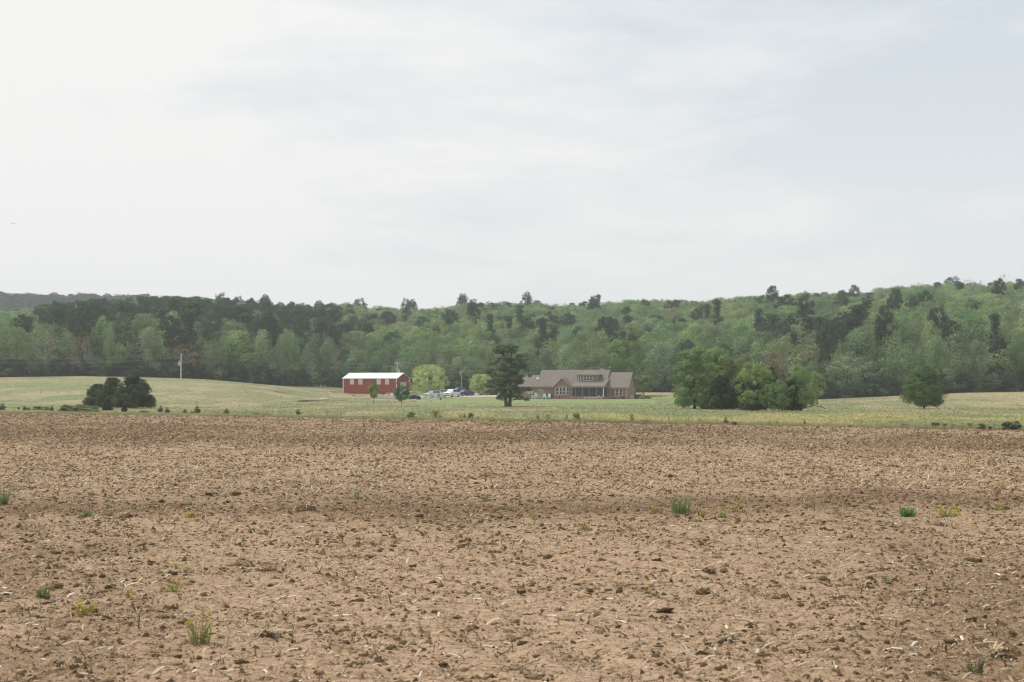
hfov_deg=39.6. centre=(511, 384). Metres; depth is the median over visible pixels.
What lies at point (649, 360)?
broadleaf tree
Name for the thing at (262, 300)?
pine tree
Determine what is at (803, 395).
broadleaf tree
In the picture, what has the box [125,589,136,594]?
weed
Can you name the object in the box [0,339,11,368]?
broadleaf tree
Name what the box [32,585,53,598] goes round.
weed
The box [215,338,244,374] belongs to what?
broadleaf tree
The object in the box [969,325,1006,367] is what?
broadleaf tree
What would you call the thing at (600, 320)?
pine tree
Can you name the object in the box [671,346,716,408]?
broadleaf tree
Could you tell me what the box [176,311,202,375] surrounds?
pine tree
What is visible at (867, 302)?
pine tree
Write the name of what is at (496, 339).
pine tree
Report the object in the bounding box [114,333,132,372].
broadleaf tree
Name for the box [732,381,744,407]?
cedar tree
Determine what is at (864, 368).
broadleaf tree
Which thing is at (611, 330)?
pine tree
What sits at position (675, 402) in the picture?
broadleaf tree
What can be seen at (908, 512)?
weed
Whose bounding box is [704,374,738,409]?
cedar tree
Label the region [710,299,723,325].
pine tree
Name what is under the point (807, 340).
broadleaf tree
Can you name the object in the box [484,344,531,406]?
pine tree
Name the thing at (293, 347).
broadleaf tree
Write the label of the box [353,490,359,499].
weed
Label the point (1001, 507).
weed
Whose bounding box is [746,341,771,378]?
broadleaf tree
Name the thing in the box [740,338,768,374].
broadleaf tree
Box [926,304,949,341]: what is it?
pine tree
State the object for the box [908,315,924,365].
broadleaf tree
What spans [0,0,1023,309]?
sky
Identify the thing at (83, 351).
pine tree
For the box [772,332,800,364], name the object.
broadleaf tree
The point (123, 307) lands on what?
pine tree
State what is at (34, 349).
broadleaf tree
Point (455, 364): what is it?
broadleaf tree
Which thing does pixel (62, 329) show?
broadleaf tree
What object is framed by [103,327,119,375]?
broadleaf tree
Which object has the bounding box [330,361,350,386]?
broadleaf tree
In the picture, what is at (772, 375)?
cedar tree
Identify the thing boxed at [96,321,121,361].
broadleaf tree
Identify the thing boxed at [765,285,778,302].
pine tree
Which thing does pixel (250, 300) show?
pine tree
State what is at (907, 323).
broadleaf tree
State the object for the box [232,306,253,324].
pine tree
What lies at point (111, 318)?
pine tree
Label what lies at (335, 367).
broadleaf tree
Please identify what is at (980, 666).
weed
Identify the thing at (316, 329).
pine tree
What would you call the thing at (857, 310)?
pine tree
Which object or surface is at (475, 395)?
gravel drive
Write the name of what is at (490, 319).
pine tree
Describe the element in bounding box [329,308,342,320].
pine tree
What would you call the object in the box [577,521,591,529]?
weed
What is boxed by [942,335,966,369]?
broadleaf tree
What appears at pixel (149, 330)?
broadleaf tree
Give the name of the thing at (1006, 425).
shrub
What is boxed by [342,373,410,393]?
red barn
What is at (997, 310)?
broadleaf tree
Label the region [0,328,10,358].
broadleaf tree
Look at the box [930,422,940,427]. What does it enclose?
shrub
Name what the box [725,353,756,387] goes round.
broadleaf tree
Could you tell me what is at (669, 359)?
broadleaf tree
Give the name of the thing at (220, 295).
pine tree
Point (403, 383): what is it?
sliding door
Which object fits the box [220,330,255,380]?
broadleaf tree
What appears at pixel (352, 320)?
pine tree
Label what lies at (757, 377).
broadleaf tree
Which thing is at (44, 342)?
broadleaf tree
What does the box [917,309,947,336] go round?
broadleaf tree
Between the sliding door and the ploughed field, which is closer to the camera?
the ploughed field
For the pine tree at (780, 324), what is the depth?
362.33 m
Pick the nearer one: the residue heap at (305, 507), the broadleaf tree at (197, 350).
the residue heap at (305, 507)
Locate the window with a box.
[583,375,591,380]
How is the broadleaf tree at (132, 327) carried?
on the meadow
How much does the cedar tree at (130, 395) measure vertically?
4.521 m
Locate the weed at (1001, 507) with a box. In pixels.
[990,503,1004,509]
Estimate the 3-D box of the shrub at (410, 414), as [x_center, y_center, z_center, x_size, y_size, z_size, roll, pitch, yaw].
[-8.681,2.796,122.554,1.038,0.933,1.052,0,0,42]
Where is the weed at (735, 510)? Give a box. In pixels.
[730,503,740,511]
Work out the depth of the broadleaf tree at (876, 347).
314.41 m
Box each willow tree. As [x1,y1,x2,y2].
[408,364,449,392]
[468,374,494,394]
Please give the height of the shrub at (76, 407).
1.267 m
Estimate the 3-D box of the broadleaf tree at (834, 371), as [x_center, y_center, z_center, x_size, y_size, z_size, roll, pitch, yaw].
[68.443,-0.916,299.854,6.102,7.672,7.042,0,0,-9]
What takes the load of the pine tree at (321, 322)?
on the meadow
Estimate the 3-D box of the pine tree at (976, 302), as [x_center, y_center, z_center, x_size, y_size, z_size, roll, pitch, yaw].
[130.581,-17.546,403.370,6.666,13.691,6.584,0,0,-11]
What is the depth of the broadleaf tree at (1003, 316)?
327.18 m
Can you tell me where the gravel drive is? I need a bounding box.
[419,393,496,396]
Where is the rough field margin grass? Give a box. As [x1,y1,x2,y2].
[0,409,1023,429]
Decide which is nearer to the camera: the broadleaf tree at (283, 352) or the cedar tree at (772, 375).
the cedar tree at (772, 375)
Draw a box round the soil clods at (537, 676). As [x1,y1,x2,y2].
[0,454,1023,681]
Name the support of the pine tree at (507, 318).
on the meadow
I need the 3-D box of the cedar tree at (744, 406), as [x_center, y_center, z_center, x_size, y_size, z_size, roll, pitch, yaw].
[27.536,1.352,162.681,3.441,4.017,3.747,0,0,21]
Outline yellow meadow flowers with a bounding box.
[398,414,1022,425]
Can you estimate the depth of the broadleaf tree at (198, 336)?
368.04 m
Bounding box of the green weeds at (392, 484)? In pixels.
[0,420,1018,672]
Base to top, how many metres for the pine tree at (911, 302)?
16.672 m
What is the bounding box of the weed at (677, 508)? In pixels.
[668,493,694,513]
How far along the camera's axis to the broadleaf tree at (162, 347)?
353.54 m
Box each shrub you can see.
[57,404,74,411]
[68,404,96,411]
[85,405,101,411]
[405,412,414,417]
[429,411,442,418]
[573,413,580,419]
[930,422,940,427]
[977,423,985,429]
[1000,421,1014,429]
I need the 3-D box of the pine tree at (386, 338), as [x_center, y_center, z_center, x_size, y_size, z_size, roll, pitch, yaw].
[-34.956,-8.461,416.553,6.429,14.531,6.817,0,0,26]
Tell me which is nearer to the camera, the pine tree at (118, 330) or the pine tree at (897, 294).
the pine tree at (118, 330)
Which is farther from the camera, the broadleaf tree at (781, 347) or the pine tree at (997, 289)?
the pine tree at (997, 289)
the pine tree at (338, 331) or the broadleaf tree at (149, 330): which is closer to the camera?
the broadleaf tree at (149, 330)
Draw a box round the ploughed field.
[0,413,1023,681]
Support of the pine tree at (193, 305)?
on the meadow
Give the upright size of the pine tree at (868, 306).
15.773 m
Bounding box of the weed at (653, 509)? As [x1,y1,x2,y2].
[650,506,659,512]
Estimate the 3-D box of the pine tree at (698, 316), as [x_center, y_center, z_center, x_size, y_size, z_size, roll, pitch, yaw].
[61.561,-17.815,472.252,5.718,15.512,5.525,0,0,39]
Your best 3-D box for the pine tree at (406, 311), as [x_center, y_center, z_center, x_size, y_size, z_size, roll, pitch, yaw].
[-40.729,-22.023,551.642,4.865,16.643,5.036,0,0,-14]
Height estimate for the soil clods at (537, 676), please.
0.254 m
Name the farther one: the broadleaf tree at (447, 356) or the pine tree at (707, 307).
the pine tree at (707, 307)
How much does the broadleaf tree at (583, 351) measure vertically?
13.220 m
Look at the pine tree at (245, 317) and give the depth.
394.75 m
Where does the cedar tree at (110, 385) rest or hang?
on the meadow
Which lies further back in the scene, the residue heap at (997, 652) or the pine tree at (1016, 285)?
the pine tree at (1016, 285)
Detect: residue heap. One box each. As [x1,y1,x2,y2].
[115,510,140,517]
[254,623,280,637]
[293,502,318,511]
[398,500,412,504]
[693,585,714,594]
[701,563,717,573]
[719,631,736,641]
[930,519,950,526]
[983,641,1012,657]
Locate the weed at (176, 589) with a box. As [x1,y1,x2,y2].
[164,577,182,591]
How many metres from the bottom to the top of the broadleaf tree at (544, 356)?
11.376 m
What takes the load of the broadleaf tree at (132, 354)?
on the meadow
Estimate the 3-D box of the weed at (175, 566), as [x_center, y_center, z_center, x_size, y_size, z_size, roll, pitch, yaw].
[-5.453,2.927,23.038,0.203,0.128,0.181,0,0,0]
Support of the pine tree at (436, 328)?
on the meadow
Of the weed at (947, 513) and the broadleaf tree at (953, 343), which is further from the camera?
the broadleaf tree at (953, 343)
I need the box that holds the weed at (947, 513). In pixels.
[933,506,963,516]
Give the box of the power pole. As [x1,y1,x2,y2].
[178,353,181,378]
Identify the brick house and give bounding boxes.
[518,366,635,398]
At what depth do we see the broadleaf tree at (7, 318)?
402.93 m
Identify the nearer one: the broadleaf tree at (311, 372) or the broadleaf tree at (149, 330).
the broadleaf tree at (149, 330)
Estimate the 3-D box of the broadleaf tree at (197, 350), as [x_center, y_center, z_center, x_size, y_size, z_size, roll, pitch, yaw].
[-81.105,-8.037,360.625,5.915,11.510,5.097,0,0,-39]
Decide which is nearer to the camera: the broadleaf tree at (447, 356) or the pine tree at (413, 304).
the broadleaf tree at (447, 356)
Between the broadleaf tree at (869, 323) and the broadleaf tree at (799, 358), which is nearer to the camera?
the broadleaf tree at (799, 358)
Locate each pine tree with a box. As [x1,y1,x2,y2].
[9,313,36,342]
[30,307,49,322]
[37,310,65,334]
[44,303,70,352]
[63,311,84,356]
[68,300,95,374]
[76,318,90,355]
[85,319,106,355]
[88,300,104,326]
[94,306,112,348]
[97,307,127,333]
[111,302,133,318]
[112,318,133,372]
[130,315,140,354]
[131,295,150,354]
[133,304,155,351]
[148,297,160,311]
[152,307,172,356]
[159,315,184,376]
[166,298,181,315]
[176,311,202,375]
[177,303,203,320]
[177,308,203,331]
[179,302,204,321]
[184,302,209,348]
[193,298,205,337]
[201,312,224,347]
[215,292,225,305]
[218,307,239,328]
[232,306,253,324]
[234,296,243,302]
[235,324,248,358]
[238,313,255,355]
[246,298,254,303]
[250,313,273,346]
[260,294,270,306]
[260,311,281,348]
[279,322,292,338]
[282,301,297,316]
[291,313,312,357]
[311,321,335,353]
[312,319,333,362]
[314,300,323,308]
[322,324,343,351]
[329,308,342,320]
[343,315,361,329]
[352,298,367,307]
[360,324,374,349]
[368,313,378,322]
[381,331,402,362]
[400,299,410,308]
[401,307,411,321]
[408,299,417,310]
[431,325,441,354]
[456,293,467,307]
[465,299,480,324]
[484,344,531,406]
[485,314,494,336]
[485,334,501,354]
[503,315,514,353]
[516,309,523,329]
[520,291,532,305]
[533,317,552,371]
[537,324,559,345]
[571,325,584,368]
[586,295,601,310]
[594,316,609,346]
[597,316,622,340]
[603,323,625,351]
[621,331,637,355]
[663,299,675,310]
[676,339,694,375]
[677,318,686,327]
[688,308,703,322]
[703,304,710,323]
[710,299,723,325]
[714,344,732,364]
[749,308,763,352]
[750,317,764,352]
[754,322,769,346]
[760,314,779,338]
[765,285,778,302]
[770,312,799,362]
[773,329,790,349]
[787,310,808,323]
[787,332,801,371]
[795,292,815,317]
[796,316,822,361]
[807,316,829,368]
[816,322,844,381]
[831,319,849,354]
[837,290,846,299]
[848,284,860,298]
[848,305,874,364]
[851,312,868,324]
[853,304,872,360]
[862,299,872,312]
[879,300,901,312]
[886,288,903,306]
[902,293,918,347]
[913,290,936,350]
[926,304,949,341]
[936,320,966,356]
[944,276,960,283]
[964,302,980,313]
[966,299,983,309]
[967,316,988,344]
[991,278,1006,296]
[1013,279,1023,292]
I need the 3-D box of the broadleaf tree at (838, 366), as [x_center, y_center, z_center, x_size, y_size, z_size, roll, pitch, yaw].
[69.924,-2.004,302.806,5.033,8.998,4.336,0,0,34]
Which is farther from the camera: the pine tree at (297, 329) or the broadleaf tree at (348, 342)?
the broadleaf tree at (348, 342)
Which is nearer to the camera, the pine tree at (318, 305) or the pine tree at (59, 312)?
the pine tree at (59, 312)
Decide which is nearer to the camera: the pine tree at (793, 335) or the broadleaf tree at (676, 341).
the pine tree at (793, 335)
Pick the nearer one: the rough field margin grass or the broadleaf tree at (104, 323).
the rough field margin grass
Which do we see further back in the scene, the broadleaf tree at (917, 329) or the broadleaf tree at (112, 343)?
the broadleaf tree at (112, 343)
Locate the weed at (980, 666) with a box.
[964,655,986,674]
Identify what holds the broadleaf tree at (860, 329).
on the meadow
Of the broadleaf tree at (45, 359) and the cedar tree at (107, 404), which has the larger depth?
the broadleaf tree at (45, 359)
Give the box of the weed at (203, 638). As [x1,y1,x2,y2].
[184,611,214,645]
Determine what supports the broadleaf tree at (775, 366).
on the meadow
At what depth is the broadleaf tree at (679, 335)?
379.53 m
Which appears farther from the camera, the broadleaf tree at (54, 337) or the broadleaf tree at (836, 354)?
the broadleaf tree at (54, 337)
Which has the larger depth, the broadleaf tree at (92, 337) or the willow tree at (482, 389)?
the broadleaf tree at (92, 337)
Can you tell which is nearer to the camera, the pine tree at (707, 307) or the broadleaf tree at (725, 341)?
the broadleaf tree at (725, 341)
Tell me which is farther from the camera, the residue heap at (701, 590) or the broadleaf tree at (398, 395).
the broadleaf tree at (398, 395)
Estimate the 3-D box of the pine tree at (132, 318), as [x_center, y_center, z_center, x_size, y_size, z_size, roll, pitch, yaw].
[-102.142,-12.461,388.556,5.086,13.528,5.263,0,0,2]
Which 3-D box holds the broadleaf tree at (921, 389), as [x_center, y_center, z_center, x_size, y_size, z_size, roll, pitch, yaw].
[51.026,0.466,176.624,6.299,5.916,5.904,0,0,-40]
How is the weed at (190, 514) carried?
on the ploughed field
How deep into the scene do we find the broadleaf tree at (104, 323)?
363.84 m
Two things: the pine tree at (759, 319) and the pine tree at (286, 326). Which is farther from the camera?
the pine tree at (286, 326)
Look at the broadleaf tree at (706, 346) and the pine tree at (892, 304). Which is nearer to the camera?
the broadleaf tree at (706, 346)
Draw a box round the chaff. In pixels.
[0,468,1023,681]
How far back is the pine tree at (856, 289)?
549.19 m
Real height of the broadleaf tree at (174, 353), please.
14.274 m
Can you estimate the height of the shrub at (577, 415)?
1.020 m
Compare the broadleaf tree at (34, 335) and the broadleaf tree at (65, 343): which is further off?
the broadleaf tree at (34, 335)
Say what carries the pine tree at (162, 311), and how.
on the meadow
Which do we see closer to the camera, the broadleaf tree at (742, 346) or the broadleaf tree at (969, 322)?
the broadleaf tree at (969, 322)
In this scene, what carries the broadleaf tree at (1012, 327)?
on the meadow
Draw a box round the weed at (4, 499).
[0,489,9,504]
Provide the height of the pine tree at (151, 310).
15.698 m
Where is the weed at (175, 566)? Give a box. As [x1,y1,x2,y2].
[169,562,181,568]
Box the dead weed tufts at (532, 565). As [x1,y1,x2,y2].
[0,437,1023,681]
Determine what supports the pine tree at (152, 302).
on the meadow
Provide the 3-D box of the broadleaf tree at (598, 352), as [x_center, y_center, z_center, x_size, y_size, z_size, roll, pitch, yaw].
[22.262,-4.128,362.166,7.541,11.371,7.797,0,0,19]
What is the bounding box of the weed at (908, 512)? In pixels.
[898,506,916,516]
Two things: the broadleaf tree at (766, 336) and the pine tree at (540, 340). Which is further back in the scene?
the pine tree at (540, 340)
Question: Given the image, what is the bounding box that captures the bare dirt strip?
[396,400,445,401]
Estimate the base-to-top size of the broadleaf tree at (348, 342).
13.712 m
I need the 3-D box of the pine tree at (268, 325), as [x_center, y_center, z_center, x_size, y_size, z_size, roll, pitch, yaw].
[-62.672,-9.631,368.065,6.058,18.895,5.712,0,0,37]
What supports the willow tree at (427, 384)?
on the meadow
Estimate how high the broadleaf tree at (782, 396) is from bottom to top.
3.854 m
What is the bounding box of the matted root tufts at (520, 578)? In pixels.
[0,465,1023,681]
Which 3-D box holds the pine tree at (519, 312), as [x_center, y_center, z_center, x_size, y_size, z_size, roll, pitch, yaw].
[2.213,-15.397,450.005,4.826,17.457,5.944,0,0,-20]
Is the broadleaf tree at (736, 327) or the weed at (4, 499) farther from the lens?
the broadleaf tree at (736, 327)
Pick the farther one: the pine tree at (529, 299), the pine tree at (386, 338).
the pine tree at (529, 299)
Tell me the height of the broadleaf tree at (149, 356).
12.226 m
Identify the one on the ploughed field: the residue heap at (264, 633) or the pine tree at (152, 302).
the residue heap at (264, 633)
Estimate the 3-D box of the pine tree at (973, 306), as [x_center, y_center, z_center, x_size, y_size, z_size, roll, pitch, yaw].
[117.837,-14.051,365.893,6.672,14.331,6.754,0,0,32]
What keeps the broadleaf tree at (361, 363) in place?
on the meadow
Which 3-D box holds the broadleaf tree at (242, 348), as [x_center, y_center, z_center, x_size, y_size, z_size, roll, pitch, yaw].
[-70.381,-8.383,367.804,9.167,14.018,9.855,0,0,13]
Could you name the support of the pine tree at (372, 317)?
on the meadow
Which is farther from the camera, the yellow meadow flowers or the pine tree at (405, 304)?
the pine tree at (405, 304)
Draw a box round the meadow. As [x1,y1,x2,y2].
[0,333,1023,426]
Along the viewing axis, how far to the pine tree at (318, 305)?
608.98 m
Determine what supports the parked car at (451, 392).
on the gravel drive
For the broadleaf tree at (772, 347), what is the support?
on the meadow
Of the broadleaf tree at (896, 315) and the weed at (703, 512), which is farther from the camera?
the broadleaf tree at (896, 315)
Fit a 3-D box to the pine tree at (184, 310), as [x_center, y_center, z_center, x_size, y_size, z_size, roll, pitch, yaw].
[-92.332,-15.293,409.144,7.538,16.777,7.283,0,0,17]
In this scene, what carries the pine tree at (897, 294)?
on the meadow
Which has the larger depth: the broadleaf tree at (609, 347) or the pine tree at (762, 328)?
the broadleaf tree at (609, 347)
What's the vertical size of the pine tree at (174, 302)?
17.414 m
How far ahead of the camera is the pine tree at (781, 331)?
348.82 m
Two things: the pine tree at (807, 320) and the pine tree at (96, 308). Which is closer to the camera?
the pine tree at (807, 320)
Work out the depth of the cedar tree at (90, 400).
188.49 m
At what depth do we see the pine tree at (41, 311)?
412.69 m
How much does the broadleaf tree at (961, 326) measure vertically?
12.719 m
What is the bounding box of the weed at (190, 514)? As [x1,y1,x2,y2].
[183,512,194,517]
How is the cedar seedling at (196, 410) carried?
on the meadow
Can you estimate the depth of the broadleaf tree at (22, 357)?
353.11 m
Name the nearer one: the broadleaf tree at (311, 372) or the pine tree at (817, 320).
the pine tree at (817, 320)
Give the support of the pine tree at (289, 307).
on the meadow
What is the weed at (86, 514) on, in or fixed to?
on the ploughed field
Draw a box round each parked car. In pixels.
[423,391,440,396]
[443,389,459,396]
[455,387,465,391]
[459,390,474,395]
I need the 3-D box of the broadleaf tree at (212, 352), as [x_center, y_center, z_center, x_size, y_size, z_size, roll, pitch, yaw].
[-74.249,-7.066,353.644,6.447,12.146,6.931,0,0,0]
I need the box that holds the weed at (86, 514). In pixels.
[79,509,93,517]
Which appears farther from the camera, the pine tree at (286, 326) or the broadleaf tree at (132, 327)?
the pine tree at (286, 326)
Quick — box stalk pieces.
[0,454,1023,681]
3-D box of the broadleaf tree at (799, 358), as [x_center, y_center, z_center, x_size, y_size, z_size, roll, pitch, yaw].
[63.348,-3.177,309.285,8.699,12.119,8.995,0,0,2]
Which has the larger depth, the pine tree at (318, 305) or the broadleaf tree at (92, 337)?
the pine tree at (318, 305)
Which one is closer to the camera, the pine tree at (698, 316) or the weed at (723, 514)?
the weed at (723, 514)
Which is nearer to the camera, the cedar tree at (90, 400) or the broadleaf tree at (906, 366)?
the cedar tree at (90, 400)
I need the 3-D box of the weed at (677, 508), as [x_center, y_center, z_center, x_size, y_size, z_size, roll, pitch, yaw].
[3.961,2.768,33.388,0.644,0.492,0.655,0,0,0]
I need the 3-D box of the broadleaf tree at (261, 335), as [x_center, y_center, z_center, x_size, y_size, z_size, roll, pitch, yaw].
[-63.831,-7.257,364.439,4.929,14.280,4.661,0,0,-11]
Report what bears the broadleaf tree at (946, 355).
on the meadow
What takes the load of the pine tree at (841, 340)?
on the meadow
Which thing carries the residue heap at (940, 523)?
on the ploughed field
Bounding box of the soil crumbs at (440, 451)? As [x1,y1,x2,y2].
[0,413,1023,681]
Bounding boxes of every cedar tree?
[82,383,103,406]
[95,377,124,406]
[101,399,113,409]
[111,376,156,407]
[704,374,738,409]
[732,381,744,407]
[737,379,768,410]
[764,367,780,406]
[782,373,803,410]
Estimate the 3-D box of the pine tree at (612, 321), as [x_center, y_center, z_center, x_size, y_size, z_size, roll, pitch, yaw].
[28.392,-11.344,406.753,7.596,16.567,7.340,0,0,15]
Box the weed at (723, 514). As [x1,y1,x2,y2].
[717,507,728,517]
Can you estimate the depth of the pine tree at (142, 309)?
402.09 m
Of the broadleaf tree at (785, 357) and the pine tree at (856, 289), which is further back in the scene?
the pine tree at (856, 289)
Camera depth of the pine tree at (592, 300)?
539.95 m
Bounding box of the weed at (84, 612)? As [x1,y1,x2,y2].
[71,600,95,615]
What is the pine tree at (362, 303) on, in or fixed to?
on the meadow
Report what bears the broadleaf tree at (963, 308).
on the meadow
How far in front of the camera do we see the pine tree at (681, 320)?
423.28 m
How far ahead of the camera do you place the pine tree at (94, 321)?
366.35 m
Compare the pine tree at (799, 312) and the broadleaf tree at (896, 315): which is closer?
the broadleaf tree at (896, 315)
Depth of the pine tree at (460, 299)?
659.42 m
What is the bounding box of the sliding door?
[400,382,406,392]
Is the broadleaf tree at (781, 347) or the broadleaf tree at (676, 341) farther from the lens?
the broadleaf tree at (676, 341)
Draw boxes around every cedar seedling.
[194,406,200,412]
[1010,421,1022,429]
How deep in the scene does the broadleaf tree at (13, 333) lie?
346.02 m
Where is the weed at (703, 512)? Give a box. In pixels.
[698,508,707,516]
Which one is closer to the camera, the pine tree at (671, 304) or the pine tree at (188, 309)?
the pine tree at (188, 309)
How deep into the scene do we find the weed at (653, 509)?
33.38 m
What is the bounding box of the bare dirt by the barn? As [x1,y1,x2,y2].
[328,392,405,397]
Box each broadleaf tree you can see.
[0,313,19,356]
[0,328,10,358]
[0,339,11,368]
[4,321,30,359]
[6,327,32,364]
[10,341,31,364]
[21,337,43,369]
[26,324,57,355]
[31,328,61,375]
[34,321,61,362]
[34,327,57,357]
[58,327,79,360]
[58,334,80,374]
[60,320,86,356]
[68,328,93,374]
[81,323,105,361]
[93,316,112,354]
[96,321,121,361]
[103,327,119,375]
[109,323,133,357]
[111,322,135,351]
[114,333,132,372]
[119,344,136,360]
[135,326,159,358]
[139,327,165,364]
[146,324,175,362]
[153,323,183,361]
[179,321,206,356]
[180,332,202,363]
[180,339,205,377]
[195,356,218,378]
[198,333,225,376]
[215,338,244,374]
[219,326,254,373]
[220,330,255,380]
[243,352,266,382]
[254,329,271,365]
[279,328,291,372]
[284,360,304,383]
[285,334,304,384]
[299,349,320,385]
[326,357,340,377]
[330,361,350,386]
[337,332,352,360]
[349,343,371,372]
[367,381,379,404]
[368,348,389,372]
[393,381,410,405]
[403,333,416,363]
[414,340,437,373]
[435,344,458,383]
[448,356,469,386]
[453,334,483,374]
[513,344,541,374]
[532,348,555,374]
[551,343,583,369]
[567,338,600,369]
[580,352,604,369]
[585,347,612,369]
[597,334,621,369]
[600,339,648,382]
[634,375,657,395]
[637,348,662,387]
[644,336,668,376]
[654,343,679,375]
[662,352,679,389]
[668,331,685,345]
[668,337,683,366]
[671,329,703,369]
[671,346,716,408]
[673,383,692,407]
[692,341,713,374]
[697,385,708,405]
[698,347,737,395]
[709,330,741,364]
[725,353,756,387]
[726,324,746,358]
[731,336,760,368]
[734,362,775,410]
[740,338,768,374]
[743,328,768,352]
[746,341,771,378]
[747,330,779,363]
[759,343,782,376]
[761,352,786,387]
[764,341,789,374]
[766,379,791,410]
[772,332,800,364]
[772,342,796,376]
[784,342,822,383]
[785,365,819,410]
[790,322,814,343]
[796,330,831,371]
[801,330,816,359]
[806,371,828,404]
[821,362,852,397]
[823,340,851,385]
[828,351,865,395]
[829,354,849,382]
[841,326,879,363]
[842,330,876,377]
[846,361,881,395]
[862,316,891,372]
[866,321,886,371]
[878,331,910,382]
[880,308,907,316]
[881,313,906,362]
[889,342,930,384]
[892,324,919,354]
[893,315,925,353]
[899,365,947,408]
[905,319,930,365]
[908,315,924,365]
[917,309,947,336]
[917,320,944,367]
[923,312,952,343]
[923,336,948,382]
[935,336,955,377]
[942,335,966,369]
[945,307,979,350]
[946,315,988,365]
[948,307,976,348]
[948,319,973,348]
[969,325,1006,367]
[972,304,1001,347]
[978,311,1006,324]
[979,305,1016,333]
[983,317,1009,335]
[989,325,1014,352]
[1003,327,1023,378]
[1004,321,1022,339]
[1006,326,1023,369]
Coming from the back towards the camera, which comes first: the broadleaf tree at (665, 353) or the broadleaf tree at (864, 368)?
the broadleaf tree at (665, 353)
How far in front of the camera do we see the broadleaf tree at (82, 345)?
346.25 m
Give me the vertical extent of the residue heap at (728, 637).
0.191 m
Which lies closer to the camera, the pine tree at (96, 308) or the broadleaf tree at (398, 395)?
the broadleaf tree at (398, 395)
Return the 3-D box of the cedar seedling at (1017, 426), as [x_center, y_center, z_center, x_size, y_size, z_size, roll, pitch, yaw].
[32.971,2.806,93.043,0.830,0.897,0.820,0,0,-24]
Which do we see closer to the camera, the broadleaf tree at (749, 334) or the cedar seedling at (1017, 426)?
the cedar seedling at (1017, 426)
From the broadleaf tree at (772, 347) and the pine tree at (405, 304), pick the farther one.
the pine tree at (405, 304)
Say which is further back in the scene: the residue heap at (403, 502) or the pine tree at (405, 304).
the pine tree at (405, 304)
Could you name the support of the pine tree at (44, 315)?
on the meadow
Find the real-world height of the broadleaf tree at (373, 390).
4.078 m
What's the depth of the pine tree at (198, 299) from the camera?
520.86 m
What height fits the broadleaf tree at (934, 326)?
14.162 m
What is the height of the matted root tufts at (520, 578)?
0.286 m
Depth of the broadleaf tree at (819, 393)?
208.04 m
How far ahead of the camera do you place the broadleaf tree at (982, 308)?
354.20 m
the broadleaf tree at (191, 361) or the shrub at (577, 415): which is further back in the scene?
the broadleaf tree at (191, 361)
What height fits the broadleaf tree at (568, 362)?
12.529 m
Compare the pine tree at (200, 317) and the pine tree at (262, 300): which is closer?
the pine tree at (200, 317)
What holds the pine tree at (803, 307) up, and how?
on the meadow
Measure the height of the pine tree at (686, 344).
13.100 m
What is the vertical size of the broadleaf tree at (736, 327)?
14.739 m
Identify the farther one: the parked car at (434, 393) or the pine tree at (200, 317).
the pine tree at (200, 317)

